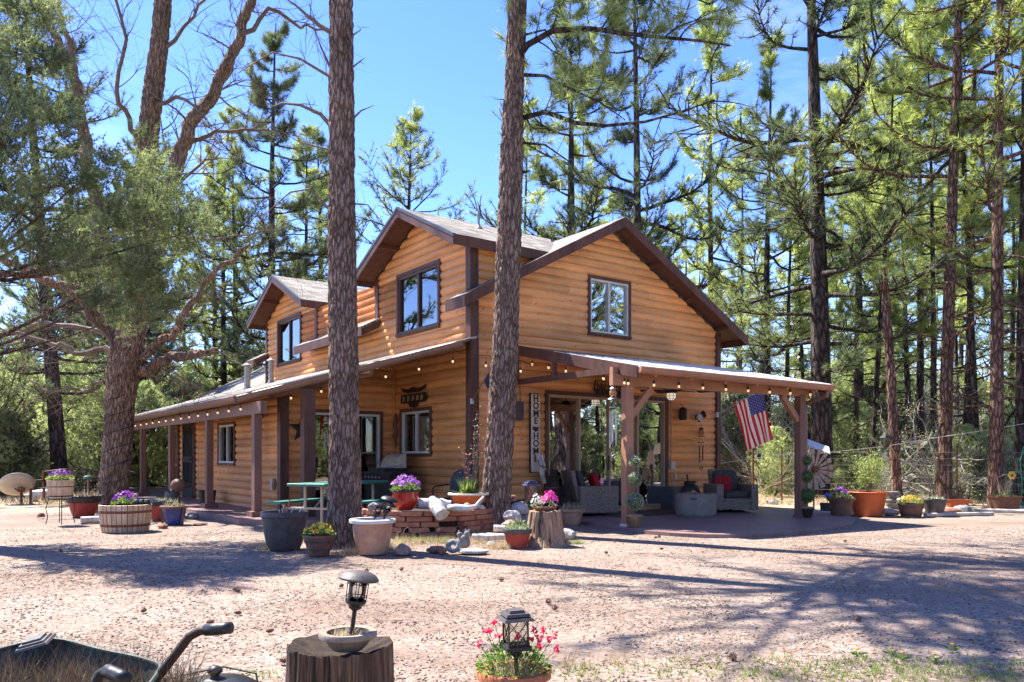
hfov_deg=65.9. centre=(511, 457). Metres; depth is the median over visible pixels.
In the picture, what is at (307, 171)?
pine tree
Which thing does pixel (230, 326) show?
pine tree
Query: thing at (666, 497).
tank cover
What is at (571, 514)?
clay pot
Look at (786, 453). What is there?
bare shrub
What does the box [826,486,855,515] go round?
brown pot
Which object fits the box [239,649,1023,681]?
grass
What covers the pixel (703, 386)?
string lights
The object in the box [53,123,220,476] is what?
pine tree
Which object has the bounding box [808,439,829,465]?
sheet panel
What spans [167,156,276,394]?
pine tree
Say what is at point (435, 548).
rock
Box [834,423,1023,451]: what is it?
rope
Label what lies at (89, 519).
cut log
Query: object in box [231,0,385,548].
pine tree
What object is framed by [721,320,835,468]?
bare shrub
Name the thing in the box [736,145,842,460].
pine tree
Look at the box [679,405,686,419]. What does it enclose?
wall lantern
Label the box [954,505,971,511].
rock
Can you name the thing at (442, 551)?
rock
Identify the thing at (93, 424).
juniper bush
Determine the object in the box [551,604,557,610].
pine cone
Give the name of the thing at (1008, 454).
juniper bush
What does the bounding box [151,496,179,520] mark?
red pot
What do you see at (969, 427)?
juniper bush
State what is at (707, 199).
pine tree
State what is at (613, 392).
wind chime
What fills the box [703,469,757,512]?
wicker armchair
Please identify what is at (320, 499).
picnic table
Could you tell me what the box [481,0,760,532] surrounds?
pine tree
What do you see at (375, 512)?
solar light
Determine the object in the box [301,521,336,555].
barrel pot
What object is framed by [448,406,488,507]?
terracotta bowl
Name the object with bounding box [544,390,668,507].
patio door
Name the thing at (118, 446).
wound light string
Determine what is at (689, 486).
clay jug
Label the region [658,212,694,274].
pine tree
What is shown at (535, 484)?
solar light
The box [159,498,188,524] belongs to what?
blue pot
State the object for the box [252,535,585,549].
weeds
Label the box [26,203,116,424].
pine tree
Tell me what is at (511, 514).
rock
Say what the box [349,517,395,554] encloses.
white rimmed pot
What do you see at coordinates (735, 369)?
juniper bush
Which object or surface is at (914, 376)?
juniper bush
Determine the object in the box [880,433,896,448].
post lantern
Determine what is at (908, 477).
wire fence
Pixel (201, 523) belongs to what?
rock
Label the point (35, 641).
solar lamp cap
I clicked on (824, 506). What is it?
grey pot
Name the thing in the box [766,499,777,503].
rock
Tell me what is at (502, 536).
birch log
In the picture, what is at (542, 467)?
birch branch
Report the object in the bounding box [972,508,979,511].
rock
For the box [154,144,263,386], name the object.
pine tree
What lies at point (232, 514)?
porch slab
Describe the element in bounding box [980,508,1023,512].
edging log
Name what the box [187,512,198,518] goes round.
rock
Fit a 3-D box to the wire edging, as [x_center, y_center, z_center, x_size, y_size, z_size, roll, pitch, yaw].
[-1.326,1.120,12.046,1.956,0.161,0.608,0,0,-6]
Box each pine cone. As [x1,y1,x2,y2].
[266,627,274,633]
[279,657,285,664]
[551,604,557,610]
[729,652,737,660]
[854,615,861,621]
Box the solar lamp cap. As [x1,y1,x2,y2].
[14,633,56,653]
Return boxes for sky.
[0,0,1021,404]
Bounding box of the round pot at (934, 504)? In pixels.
[921,496,947,512]
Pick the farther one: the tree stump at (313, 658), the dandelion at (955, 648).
the dandelion at (955, 648)
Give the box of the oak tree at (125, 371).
[0,0,371,513]
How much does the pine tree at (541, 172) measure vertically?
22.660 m
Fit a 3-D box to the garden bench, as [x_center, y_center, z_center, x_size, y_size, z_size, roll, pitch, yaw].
[-11.842,0.764,20.961,1.670,0.935,0.637,0,0,5]
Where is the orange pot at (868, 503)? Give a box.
[842,448,889,515]
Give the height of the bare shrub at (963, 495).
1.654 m
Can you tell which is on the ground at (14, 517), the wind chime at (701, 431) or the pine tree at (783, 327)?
the pine tree at (783, 327)
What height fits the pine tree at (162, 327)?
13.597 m
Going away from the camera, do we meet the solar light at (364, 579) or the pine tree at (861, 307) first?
the solar light at (364, 579)
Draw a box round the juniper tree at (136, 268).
[0,0,226,355]
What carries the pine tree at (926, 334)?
on the ground at (14, 517)
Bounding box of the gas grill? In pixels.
[362,453,416,505]
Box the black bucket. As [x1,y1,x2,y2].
[198,490,216,503]
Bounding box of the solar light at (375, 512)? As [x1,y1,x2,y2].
[373,502,385,519]
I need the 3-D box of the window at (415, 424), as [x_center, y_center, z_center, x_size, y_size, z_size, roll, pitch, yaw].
[-2.021,-0.525,16.693,0.125,1.030,1.370,0,0,-36]
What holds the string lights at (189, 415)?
hanging from the log cabin
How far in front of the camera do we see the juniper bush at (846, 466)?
22.71 m
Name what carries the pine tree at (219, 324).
on the ground at (14, 517)
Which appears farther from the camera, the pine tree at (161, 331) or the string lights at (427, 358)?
the pine tree at (161, 331)
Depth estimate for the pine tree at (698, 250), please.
68.60 m
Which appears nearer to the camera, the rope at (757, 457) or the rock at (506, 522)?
the rock at (506, 522)
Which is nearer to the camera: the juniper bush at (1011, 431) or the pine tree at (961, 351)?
the juniper bush at (1011, 431)
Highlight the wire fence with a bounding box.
[781,446,1023,503]
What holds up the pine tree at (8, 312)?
on the ground at (14, 517)
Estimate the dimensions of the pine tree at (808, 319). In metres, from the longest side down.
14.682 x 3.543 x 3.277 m
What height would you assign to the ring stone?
0.176 m
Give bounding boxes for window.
[216,421,236,465]
[276,312,302,367]
[395,259,441,338]
[399,406,432,456]
[587,274,631,339]
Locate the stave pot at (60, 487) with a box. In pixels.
[45,469,74,497]
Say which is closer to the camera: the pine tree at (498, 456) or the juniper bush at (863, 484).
the pine tree at (498, 456)
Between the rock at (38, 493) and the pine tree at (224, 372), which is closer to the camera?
the rock at (38, 493)
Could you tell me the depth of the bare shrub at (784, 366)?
40.64 m
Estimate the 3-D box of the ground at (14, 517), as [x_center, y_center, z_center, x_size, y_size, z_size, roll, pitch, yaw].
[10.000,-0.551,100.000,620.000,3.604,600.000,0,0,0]
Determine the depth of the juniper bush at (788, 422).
33.31 m
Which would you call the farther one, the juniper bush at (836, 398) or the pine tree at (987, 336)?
the pine tree at (987, 336)
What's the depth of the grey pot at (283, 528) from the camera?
10.32 m
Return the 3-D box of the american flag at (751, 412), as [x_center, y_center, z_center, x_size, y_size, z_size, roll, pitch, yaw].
[5.467,-0.891,18.619,0.170,1.542,1.470,0,0,-43]
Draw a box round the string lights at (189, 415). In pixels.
[135,403,241,426]
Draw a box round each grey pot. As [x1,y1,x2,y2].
[260,499,308,550]
[820,503,829,510]
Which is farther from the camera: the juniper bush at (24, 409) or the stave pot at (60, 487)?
the juniper bush at (24, 409)
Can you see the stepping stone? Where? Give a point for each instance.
(473, 551)
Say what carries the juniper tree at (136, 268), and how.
on the ground at (14, 517)
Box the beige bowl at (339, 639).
[318,624,376,652]
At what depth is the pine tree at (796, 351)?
61.95 m
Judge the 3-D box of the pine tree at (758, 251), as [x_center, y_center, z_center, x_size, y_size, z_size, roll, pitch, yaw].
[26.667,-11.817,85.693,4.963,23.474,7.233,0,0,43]
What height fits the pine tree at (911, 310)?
16.992 m
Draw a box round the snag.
[879,263,903,503]
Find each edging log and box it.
[923,512,993,516]
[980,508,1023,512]
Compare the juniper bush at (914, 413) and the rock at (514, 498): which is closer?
the rock at (514, 498)
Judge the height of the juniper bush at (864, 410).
3.525 m
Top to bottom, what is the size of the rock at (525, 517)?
0.245 m
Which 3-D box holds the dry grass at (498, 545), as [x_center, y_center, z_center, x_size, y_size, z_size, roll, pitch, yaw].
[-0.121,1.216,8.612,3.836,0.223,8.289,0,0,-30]
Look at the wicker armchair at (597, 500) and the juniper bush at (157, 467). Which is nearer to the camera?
the wicker armchair at (597, 500)
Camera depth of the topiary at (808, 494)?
15.29 m
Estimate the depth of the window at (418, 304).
16.60 m
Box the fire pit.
[675,492,716,516]
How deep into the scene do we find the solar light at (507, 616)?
3.67 m
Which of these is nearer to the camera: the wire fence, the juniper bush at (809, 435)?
the wire fence
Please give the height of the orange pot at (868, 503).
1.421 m
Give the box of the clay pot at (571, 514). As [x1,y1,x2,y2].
[558,502,584,525]
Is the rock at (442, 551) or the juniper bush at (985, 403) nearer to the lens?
the rock at (442, 551)
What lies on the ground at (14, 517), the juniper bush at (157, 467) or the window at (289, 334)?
the juniper bush at (157, 467)
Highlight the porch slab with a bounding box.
[91,486,326,525]
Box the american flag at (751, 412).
[715,394,772,451]
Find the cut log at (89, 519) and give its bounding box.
[81,516,99,523]
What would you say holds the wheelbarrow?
on the ground at (14, 517)
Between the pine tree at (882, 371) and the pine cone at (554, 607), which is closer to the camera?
the pine cone at (554, 607)
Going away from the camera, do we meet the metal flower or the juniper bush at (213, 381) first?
the metal flower
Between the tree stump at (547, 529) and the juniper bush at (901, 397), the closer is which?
the tree stump at (547, 529)
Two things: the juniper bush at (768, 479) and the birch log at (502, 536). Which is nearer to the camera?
the birch log at (502, 536)
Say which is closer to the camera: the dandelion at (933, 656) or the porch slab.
the dandelion at (933, 656)
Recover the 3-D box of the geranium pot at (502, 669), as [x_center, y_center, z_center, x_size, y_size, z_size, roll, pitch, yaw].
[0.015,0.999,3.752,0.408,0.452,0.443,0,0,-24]
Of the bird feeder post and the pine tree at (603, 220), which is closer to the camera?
the bird feeder post
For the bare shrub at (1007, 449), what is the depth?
22.71 m
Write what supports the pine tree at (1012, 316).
on the ground at (14, 517)
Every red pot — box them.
[66,489,100,516]
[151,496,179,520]
[502,518,531,547]
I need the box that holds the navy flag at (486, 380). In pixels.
[470,369,489,403]
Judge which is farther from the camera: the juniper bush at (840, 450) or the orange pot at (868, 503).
the juniper bush at (840, 450)
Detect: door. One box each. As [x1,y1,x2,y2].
[182,423,195,498]
[316,409,382,507]
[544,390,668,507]
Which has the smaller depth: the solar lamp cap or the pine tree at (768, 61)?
the solar lamp cap
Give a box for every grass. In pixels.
[0,478,1023,505]
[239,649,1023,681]
[255,535,721,668]
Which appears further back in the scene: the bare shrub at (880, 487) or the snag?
the bare shrub at (880, 487)
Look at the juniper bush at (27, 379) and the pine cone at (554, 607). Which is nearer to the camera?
the pine cone at (554, 607)
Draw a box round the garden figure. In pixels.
[164,479,185,499]
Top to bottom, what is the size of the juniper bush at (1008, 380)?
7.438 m
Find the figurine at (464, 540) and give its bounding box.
[457,529,470,547]
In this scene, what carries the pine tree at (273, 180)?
on the ground at (14, 517)
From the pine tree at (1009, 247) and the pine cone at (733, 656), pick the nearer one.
the pine cone at (733, 656)
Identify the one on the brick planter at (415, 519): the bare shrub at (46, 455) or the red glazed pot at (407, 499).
the red glazed pot at (407, 499)
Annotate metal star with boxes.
[289,423,299,439]
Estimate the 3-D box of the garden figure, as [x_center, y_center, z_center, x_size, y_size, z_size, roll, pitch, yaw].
[-6.813,0.665,15.976,0.419,0.465,0.309,0,0,0]
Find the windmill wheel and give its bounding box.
[808,449,833,509]
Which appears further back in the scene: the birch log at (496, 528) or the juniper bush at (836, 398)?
the juniper bush at (836, 398)
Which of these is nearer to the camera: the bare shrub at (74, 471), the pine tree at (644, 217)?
the bare shrub at (74, 471)
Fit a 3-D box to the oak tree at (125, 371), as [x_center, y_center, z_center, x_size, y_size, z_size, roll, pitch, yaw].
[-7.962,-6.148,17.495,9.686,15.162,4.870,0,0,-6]
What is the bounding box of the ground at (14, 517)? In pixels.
[0,476,1023,681]
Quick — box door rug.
[595,509,674,516]
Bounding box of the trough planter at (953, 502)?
[947,499,971,506]
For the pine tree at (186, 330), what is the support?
on the ground at (14, 517)
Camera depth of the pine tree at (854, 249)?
23.10 m
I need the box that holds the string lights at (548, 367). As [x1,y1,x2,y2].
[531,361,624,383]
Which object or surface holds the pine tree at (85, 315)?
on the ground at (14, 517)
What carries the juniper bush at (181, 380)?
on the ground at (14, 517)
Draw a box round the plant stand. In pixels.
[45,495,74,524]
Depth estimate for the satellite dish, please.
20.46 m
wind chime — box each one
[608,387,617,457]
[697,427,704,470]
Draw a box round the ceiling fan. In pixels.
[640,389,693,400]
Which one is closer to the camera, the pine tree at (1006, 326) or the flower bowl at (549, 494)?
the flower bowl at (549, 494)
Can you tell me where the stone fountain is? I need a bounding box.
[885,491,899,508]
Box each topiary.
[625,455,644,527]
[801,456,815,517]
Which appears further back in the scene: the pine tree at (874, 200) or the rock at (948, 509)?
the pine tree at (874, 200)
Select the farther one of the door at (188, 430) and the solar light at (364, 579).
the door at (188, 430)
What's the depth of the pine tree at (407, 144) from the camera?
32.61 m
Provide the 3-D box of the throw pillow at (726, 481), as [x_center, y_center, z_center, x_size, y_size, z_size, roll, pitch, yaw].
[4.568,0.590,17.119,0.400,0.380,0.119,0,-14,-7]
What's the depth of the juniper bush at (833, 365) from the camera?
35.49 m
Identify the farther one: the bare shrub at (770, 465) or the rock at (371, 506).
the bare shrub at (770, 465)
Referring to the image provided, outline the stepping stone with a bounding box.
[458,548,488,553]
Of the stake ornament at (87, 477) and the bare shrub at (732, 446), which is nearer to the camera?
the stake ornament at (87, 477)
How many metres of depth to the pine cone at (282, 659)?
4.68 m
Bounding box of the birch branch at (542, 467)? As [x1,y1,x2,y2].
[536,453,548,483]
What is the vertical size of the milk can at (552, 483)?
0.800 m
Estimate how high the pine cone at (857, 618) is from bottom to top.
0.064 m
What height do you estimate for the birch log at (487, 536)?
0.110 m
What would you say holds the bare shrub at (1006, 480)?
on the ground at (14, 517)
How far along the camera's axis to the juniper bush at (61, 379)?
35.45 m
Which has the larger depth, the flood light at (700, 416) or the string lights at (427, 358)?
the flood light at (700, 416)
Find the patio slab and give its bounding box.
[580,508,854,537]
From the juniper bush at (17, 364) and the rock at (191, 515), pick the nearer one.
the rock at (191, 515)
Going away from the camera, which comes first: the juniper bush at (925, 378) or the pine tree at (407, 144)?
the pine tree at (407, 144)
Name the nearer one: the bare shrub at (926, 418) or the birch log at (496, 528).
the birch log at (496, 528)
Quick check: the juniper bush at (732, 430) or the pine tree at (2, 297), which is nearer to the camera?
the juniper bush at (732, 430)
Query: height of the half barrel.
0.686 m
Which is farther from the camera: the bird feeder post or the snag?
the bird feeder post
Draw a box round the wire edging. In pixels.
[393,524,487,537]
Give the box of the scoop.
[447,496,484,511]
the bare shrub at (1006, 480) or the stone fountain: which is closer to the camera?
the stone fountain
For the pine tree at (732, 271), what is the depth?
62.80 m
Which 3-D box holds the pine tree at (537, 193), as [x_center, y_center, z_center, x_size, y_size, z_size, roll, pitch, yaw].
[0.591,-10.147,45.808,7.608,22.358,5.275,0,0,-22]
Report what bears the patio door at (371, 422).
in the log cabin
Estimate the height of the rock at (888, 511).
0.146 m
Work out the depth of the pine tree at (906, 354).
28.68 m
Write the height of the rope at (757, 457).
0.299 m
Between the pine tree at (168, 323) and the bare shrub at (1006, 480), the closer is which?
the bare shrub at (1006, 480)
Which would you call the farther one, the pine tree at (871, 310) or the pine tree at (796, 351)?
the pine tree at (796, 351)
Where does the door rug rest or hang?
on the patio slab
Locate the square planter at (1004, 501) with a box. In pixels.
[986,474,1023,508]
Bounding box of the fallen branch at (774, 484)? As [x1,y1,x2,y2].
[755,427,809,499]
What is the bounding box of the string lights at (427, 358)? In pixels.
[290,350,536,398]
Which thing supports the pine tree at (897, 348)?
on the ground at (14, 517)
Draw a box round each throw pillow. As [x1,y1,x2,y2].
[588,473,600,485]
[714,476,731,490]
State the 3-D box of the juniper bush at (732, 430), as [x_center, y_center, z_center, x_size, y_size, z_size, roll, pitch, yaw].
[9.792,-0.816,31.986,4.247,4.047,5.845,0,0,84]
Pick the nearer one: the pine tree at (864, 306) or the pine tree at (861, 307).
the pine tree at (861, 307)
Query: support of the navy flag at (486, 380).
attached to the log cabin
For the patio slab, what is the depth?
13.94 m
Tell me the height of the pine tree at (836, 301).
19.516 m
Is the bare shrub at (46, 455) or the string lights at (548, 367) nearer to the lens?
the string lights at (548, 367)
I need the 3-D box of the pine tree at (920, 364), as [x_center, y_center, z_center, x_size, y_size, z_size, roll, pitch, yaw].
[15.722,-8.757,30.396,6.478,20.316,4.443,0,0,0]
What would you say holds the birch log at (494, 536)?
on the ground at (14, 517)
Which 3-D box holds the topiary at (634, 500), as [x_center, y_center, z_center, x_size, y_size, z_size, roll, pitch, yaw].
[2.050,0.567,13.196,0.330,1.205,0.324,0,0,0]
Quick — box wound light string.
[100,395,134,488]
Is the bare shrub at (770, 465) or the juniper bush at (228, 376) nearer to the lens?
the bare shrub at (770, 465)
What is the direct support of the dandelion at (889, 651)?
on the ground at (14, 517)
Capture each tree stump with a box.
[285,634,393,681]
[526,510,568,547]
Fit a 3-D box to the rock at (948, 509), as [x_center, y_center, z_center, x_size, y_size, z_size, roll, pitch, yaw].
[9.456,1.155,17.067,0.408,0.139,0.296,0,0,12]
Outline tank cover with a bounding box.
[659,486,682,508]
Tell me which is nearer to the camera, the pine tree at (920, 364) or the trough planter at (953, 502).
the trough planter at (953, 502)
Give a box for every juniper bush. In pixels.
[0,337,137,482]
[0,340,170,492]
[0,341,36,397]
[0,368,48,470]
[0,374,97,469]
[0,406,70,497]
[9,353,90,437]
[64,393,156,479]
[94,376,193,486]
[147,373,210,477]
[156,361,217,449]
[175,362,252,385]
[721,393,810,482]
[721,424,817,496]
[722,363,776,403]
[747,456,791,489]
[772,403,810,453]
[773,360,868,445]
[773,404,810,448]
[808,400,929,486]
[810,377,914,472]
[830,459,887,496]
[834,445,859,485]
[844,465,873,490]
[869,355,939,394]
[880,378,983,476]
[881,388,938,471]
[911,365,978,394]
[911,418,1013,500]
[926,338,1015,443]
[927,359,1014,445]
[937,381,1007,443]
[954,401,1014,482]
[981,434,1013,491]
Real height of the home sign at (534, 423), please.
1.585 m
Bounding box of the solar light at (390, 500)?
[381,496,397,519]
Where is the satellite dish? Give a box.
[0,473,35,502]
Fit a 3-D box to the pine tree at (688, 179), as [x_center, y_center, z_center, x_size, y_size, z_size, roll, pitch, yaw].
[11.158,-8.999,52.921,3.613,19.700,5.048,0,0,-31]
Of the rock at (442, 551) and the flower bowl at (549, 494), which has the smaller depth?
the rock at (442, 551)
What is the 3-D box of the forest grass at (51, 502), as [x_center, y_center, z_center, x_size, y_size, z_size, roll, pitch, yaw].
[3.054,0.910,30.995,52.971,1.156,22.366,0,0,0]
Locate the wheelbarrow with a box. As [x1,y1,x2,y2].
[0,622,235,681]
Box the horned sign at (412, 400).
[400,384,425,407]
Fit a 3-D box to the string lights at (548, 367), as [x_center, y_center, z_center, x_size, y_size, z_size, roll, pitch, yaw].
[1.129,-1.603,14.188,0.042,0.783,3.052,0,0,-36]
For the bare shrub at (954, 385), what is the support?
on the ground at (14, 517)
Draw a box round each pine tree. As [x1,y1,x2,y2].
[0,0,151,479]
[0,197,81,382]
[0,293,7,370]
[2,289,40,395]
[5,183,104,417]
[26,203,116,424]
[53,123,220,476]
[57,204,154,423]
[72,181,201,419]
[147,304,172,392]
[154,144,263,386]
[156,222,226,387]
[160,283,200,376]
[166,295,228,381]
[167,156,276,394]
[180,101,307,381]
[186,19,369,371]
[209,295,257,377]
[229,124,328,367]
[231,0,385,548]
[255,125,376,302]
[321,101,476,280]
[462,0,675,250]
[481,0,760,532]
[490,96,565,236]
[551,0,733,318]
[553,99,595,235]
[585,189,608,227]
[600,192,622,223]
[631,212,666,253]
[648,0,1021,497]
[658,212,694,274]
[667,174,705,283]
[670,0,787,398]
[681,215,707,284]
[693,107,787,370]
[695,30,829,461]
[721,228,781,395]
[731,240,778,375]
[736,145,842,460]
[755,192,830,378]
[762,136,843,433]
[770,177,834,376]
[773,313,939,476]
[776,276,836,375]
[791,81,867,354]
[806,2,909,470]
[816,0,1023,504]
[820,6,922,463]
[824,0,943,471]
[828,78,930,350]
[831,183,914,351]
[832,280,853,358]
[842,0,990,485]
[848,68,965,488]
[854,82,945,482]
[859,0,1023,506]
[863,118,926,381]
[876,0,990,496]
[886,4,1020,477]
[898,0,1020,501]
[907,77,1017,368]
[907,228,940,369]
[924,1,1023,504]
[925,129,1013,431]
[937,259,989,379]
[954,90,1019,445]
[958,230,1018,345]
[974,288,1015,374]
[987,274,1016,388]
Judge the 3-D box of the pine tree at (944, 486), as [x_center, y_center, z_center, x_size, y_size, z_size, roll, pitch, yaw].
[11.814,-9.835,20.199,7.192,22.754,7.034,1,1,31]
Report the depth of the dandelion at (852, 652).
4.88 m
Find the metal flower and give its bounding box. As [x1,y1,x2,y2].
[1008,471,1015,478]
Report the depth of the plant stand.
14.17 m
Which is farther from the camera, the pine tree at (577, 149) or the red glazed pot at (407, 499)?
the pine tree at (577, 149)
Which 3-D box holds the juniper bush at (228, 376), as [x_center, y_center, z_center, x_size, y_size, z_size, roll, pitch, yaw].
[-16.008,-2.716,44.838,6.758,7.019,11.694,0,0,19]
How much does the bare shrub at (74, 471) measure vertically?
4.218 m
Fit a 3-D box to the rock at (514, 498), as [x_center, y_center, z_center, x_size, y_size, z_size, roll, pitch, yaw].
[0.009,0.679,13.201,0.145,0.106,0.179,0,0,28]
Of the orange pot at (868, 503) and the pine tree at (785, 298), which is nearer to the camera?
the orange pot at (868, 503)
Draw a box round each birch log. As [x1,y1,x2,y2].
[472,534,492,540]
[479,533,498,540]
[488,533,505,539]
[493,525,513,531]
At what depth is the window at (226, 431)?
19.07 m
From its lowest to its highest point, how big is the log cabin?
6.576 m
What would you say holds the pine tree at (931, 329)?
on the ground at (14, 517)
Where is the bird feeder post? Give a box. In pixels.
[752,448,760,483]
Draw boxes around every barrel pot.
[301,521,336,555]
[897,494,924,516]
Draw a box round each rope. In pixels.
[723,453,792,462]
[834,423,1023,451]
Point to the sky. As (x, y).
(440, 56)
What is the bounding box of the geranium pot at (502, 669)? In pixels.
[474,618,559,681]
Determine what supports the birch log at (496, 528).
on the birch log at (502, 536)
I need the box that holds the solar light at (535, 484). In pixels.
[522,481,540,509]
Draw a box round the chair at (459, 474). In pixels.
[432,469,475,499]
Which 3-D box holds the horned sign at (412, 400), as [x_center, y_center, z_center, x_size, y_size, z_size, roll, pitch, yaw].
[-2.087,-1.275,16.657,0.024,0.470,1.110,0,0,-36]
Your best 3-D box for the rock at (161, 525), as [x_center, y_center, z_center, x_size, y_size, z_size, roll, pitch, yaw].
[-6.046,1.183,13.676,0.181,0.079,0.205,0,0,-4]
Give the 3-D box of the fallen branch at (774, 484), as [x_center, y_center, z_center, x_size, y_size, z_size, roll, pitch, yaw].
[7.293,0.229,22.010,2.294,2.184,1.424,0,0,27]
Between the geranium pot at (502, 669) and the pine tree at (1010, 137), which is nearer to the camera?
the geranium pot at (502, 669)
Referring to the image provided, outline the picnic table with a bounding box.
[266,480,389,530]
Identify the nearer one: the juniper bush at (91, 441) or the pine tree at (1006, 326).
the juniper bush at (91, 441)
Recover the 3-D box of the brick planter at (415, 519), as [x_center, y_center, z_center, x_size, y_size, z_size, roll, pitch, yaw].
[-1.384,1.018,13.165,2.568,0.405,2.671,0,0,0]
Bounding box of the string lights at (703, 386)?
[615,372,810,395]
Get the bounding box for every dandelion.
[849,648,867,655]
[881,647,896,653]
[895,651,910,658]
[924,653,942,660]
[942,643,959,650]
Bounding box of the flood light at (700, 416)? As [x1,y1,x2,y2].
[695,411,705,421]
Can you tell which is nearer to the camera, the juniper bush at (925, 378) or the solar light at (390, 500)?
the solar light at (390, 500)
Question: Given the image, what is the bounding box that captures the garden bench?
[29,468,98,502]
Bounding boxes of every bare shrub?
[0,410,102,495]
[28,415,157,481]
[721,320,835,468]
[721,344,868,483]
[735,428,810,492]
[744,427,836,487]
[745,348,833,406]
[844,433,929,496]
[850,381,1023,498]
[865,333,1014,482]
[900,343,1008,463]
[926,344,1015,425]
[928,458,987,502]
[979,426,1014,493]
[981,450,1012,498]
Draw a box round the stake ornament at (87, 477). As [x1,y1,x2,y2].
[83,475,92,478]
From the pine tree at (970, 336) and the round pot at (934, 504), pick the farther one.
the pine tree at (970, 336)
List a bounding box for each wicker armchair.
[561,470,618,515]
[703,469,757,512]
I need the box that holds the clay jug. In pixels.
[681,474,699,492]
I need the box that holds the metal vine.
[1016,447,1023,505]
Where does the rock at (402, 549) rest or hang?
on the ground at (14, 517)
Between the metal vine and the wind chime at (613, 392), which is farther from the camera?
the metal vine
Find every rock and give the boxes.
[24,489,65,501]
[157,523,167,527]
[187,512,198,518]
[191,522,207,524]
[367,502,379,509]
[394,543,411,554]
[426,545,446,552]
[439,549,445,553]
[501,520,517,525]
[503,510,521,522]
[511,495,517,500]
[511,501,529,513]
[517,512,528,525]
[564,528,575,539]
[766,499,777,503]
[883,508,899,514]
[944,507,960,512]
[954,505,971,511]
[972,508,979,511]
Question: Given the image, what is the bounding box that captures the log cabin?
[93,207,834,526]
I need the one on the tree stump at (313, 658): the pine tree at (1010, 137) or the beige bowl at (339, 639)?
the beige bowl at (339, 639)
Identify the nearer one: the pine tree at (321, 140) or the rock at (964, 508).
the rock at (964, 508)
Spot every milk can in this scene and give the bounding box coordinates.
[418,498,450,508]
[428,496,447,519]
[543,475,560,510]
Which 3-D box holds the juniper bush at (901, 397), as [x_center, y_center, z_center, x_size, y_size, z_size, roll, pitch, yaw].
[17.029,-1.339,33.999,4.697,4.879,8.128,0,0,-34]
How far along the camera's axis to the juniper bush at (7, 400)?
24.35 m
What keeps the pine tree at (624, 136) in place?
on the ground at (14, 517)
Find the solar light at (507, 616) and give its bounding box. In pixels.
[496,607,534,677]
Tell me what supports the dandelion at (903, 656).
on the ground at (14, 517)
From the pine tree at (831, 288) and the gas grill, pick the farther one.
the pine tree at (831, 288)
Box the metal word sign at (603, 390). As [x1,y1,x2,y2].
[594,380,620,395]
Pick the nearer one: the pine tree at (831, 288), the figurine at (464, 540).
the figurine at (464, 540)
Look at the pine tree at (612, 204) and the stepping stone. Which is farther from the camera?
the pine tree at (612, 204)
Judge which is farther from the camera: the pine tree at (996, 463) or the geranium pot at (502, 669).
the pine tree at (996, 463)
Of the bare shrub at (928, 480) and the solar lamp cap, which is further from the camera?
the bare shrub at (928, 480)
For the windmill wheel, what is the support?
on the ground at (14, 517)
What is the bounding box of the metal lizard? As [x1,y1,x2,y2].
[392,414,397,446]
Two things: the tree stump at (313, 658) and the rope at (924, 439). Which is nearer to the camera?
the tree stump at (313, 658)
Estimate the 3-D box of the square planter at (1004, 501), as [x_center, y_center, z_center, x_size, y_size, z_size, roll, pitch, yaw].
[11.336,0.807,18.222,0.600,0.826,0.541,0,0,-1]
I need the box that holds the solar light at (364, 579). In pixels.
[338,570,378,635]
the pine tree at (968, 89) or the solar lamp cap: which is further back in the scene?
the pine tree at (968, 89)
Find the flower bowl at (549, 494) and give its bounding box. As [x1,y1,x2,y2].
[530,490,558,511]
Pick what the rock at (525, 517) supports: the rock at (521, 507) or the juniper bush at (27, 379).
the rock at (521, 507)
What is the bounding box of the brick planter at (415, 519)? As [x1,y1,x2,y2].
[362,504,493,537]
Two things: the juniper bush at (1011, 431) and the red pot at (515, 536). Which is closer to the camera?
the red pot at (515, 536)
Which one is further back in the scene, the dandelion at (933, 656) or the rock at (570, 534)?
the rock at (570, 534)
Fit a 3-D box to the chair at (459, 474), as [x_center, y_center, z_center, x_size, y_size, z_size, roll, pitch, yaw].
[-1.020,0.691,14.240,0.607,0.942,0.618,0,0,29]
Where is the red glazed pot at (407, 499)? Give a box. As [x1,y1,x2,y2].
[390,474,420,509]
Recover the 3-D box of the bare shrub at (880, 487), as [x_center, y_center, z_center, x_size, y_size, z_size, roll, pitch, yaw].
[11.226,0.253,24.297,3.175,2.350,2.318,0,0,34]
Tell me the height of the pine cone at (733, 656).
0.064 m
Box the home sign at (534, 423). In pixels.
[529,393,539,472]
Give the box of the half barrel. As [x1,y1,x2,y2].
[98,490,151,532]
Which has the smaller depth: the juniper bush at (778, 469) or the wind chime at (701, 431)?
the wind chime at (701, 431)
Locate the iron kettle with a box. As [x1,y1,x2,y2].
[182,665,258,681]
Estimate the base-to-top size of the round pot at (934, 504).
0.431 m
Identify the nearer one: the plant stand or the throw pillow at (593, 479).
the plant stand
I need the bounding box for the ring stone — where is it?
[446,539,459,552]
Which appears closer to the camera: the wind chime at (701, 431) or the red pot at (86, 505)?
the red pot at (86, 505)
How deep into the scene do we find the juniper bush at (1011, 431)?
29.89 m
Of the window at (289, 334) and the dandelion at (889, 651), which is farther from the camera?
the window at (289, 334)

